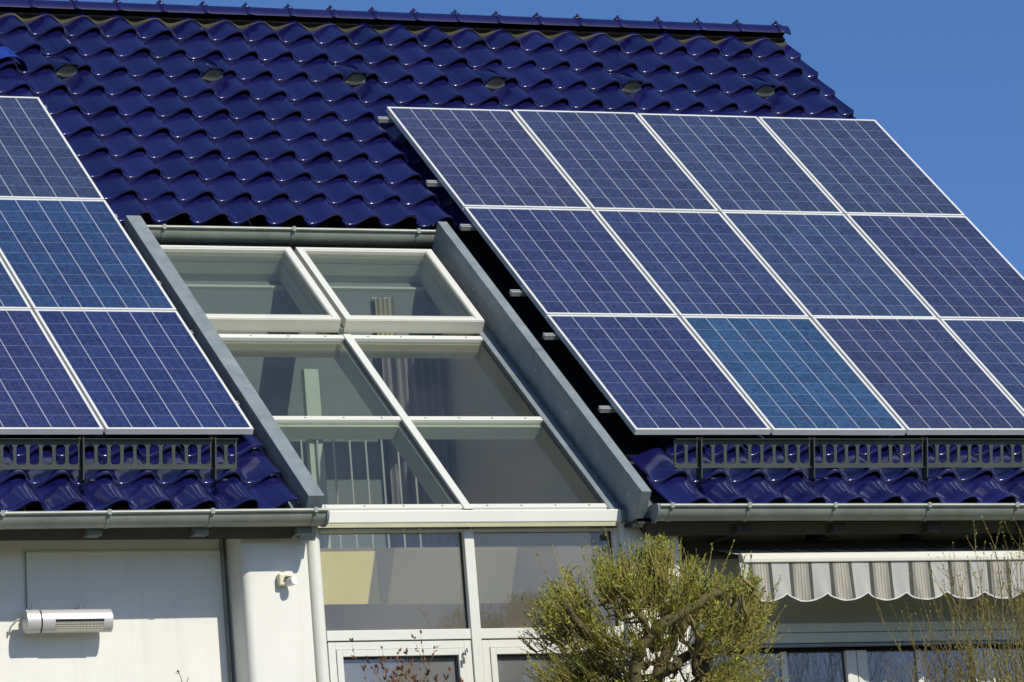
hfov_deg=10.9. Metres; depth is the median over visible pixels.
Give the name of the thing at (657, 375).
solar panel
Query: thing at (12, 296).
solar panel
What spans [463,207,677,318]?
solar panel
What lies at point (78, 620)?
patio heater
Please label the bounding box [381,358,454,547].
curtain
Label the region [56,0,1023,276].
sky
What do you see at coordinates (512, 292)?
mounting rail
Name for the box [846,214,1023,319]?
solar panel
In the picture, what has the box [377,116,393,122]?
mounting rail
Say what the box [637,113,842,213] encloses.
solar panel
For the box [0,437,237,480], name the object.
snow guard
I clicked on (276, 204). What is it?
house
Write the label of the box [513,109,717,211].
solar panel
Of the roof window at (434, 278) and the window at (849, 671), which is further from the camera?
the roof window at (434, 278)
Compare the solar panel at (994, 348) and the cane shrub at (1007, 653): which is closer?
the cane shrub at (1007, 653)
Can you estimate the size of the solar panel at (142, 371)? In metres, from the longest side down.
1.648 x 0.992 x 0.043 m
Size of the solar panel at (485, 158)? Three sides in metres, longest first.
1.648 x 0.992 x 0.043 m
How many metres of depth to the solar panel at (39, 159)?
37.39 m
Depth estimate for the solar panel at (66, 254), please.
36.05 m
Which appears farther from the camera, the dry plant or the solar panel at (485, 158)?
the solar panel at (485, 158)
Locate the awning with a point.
(846, 570)
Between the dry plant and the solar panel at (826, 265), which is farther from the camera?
the solar panel at (826, 265)
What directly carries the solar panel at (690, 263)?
on the mounting rail at (466, 227)
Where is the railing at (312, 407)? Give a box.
[300,369,421,547]
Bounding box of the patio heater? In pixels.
[8,551,112,635]
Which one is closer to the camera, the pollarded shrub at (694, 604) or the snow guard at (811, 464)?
the pollarded shrub at (694, 604)
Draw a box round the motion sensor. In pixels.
[277,573,297,585]
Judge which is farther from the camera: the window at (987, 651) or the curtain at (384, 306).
the curtain at (384, 306)
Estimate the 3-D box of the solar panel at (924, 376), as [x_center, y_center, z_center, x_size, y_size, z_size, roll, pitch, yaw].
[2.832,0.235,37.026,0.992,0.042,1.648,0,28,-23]
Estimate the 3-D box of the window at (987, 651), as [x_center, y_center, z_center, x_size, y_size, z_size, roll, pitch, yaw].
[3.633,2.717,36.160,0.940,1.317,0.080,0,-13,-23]
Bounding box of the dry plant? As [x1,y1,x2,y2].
[349,630,463,681]
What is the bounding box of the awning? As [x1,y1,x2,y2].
[679,539,1023,601]
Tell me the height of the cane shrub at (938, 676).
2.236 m
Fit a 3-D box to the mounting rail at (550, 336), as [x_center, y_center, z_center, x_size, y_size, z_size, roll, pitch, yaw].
[2.098,0.022,37.336,4.105,0.124,0.081,0,-13,-23]
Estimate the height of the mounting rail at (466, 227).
0.124 m
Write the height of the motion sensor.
0.086 m
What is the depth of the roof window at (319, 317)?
36.97 m
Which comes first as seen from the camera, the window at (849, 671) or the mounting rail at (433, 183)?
the window at (849, 671)
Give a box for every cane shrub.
[872,600,1007,681]
[873,515,1023,681]
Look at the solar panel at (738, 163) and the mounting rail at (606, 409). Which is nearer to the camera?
the mounting rail at (606, 409)
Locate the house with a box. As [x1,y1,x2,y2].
[0,0,1023,681]
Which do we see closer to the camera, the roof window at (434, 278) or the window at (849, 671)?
the window at (849, 671)
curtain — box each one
[372,297,395,334]
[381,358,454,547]
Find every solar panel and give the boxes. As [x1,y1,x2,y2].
[0,96,104,199]
[0,198,175,311]
[0,257,30,308]
[0,309,103,434]
[34,309,253,433]
[386,107,590,210]
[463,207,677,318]
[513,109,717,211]
[546,315,770,434]
[594,209,808,318]
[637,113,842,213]
[681,316,905,434]
[721,212,936,317]
[758,117,964,215]
[811,317,1023,434]
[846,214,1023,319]
[940,319,1023,413]
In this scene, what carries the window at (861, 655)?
in the house
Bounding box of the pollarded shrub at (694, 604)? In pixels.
[517,528,790,681]
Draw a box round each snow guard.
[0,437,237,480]
[674,437,1023,478]
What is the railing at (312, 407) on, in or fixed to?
on the house
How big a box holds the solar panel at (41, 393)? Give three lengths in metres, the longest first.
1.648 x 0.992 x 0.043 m
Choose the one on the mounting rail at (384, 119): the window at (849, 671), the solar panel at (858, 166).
the solar panel at (858, 166)
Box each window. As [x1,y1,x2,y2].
[160,245,340,334]
[294,247,484,335]
[709,650,857,681]
[856,648,984,681]
[983,648,1009,681]
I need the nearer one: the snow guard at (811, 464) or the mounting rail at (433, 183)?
the snow guard at (811, 464)
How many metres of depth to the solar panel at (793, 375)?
36.57 m
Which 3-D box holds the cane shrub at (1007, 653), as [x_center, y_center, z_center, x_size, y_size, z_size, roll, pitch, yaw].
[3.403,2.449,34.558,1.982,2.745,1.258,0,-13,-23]
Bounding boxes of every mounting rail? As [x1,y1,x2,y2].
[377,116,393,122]
[426,180,442,186]
[459,224,486,242]
[509,289,536,308]
[542,333,569,351]
[598,406,626,424]

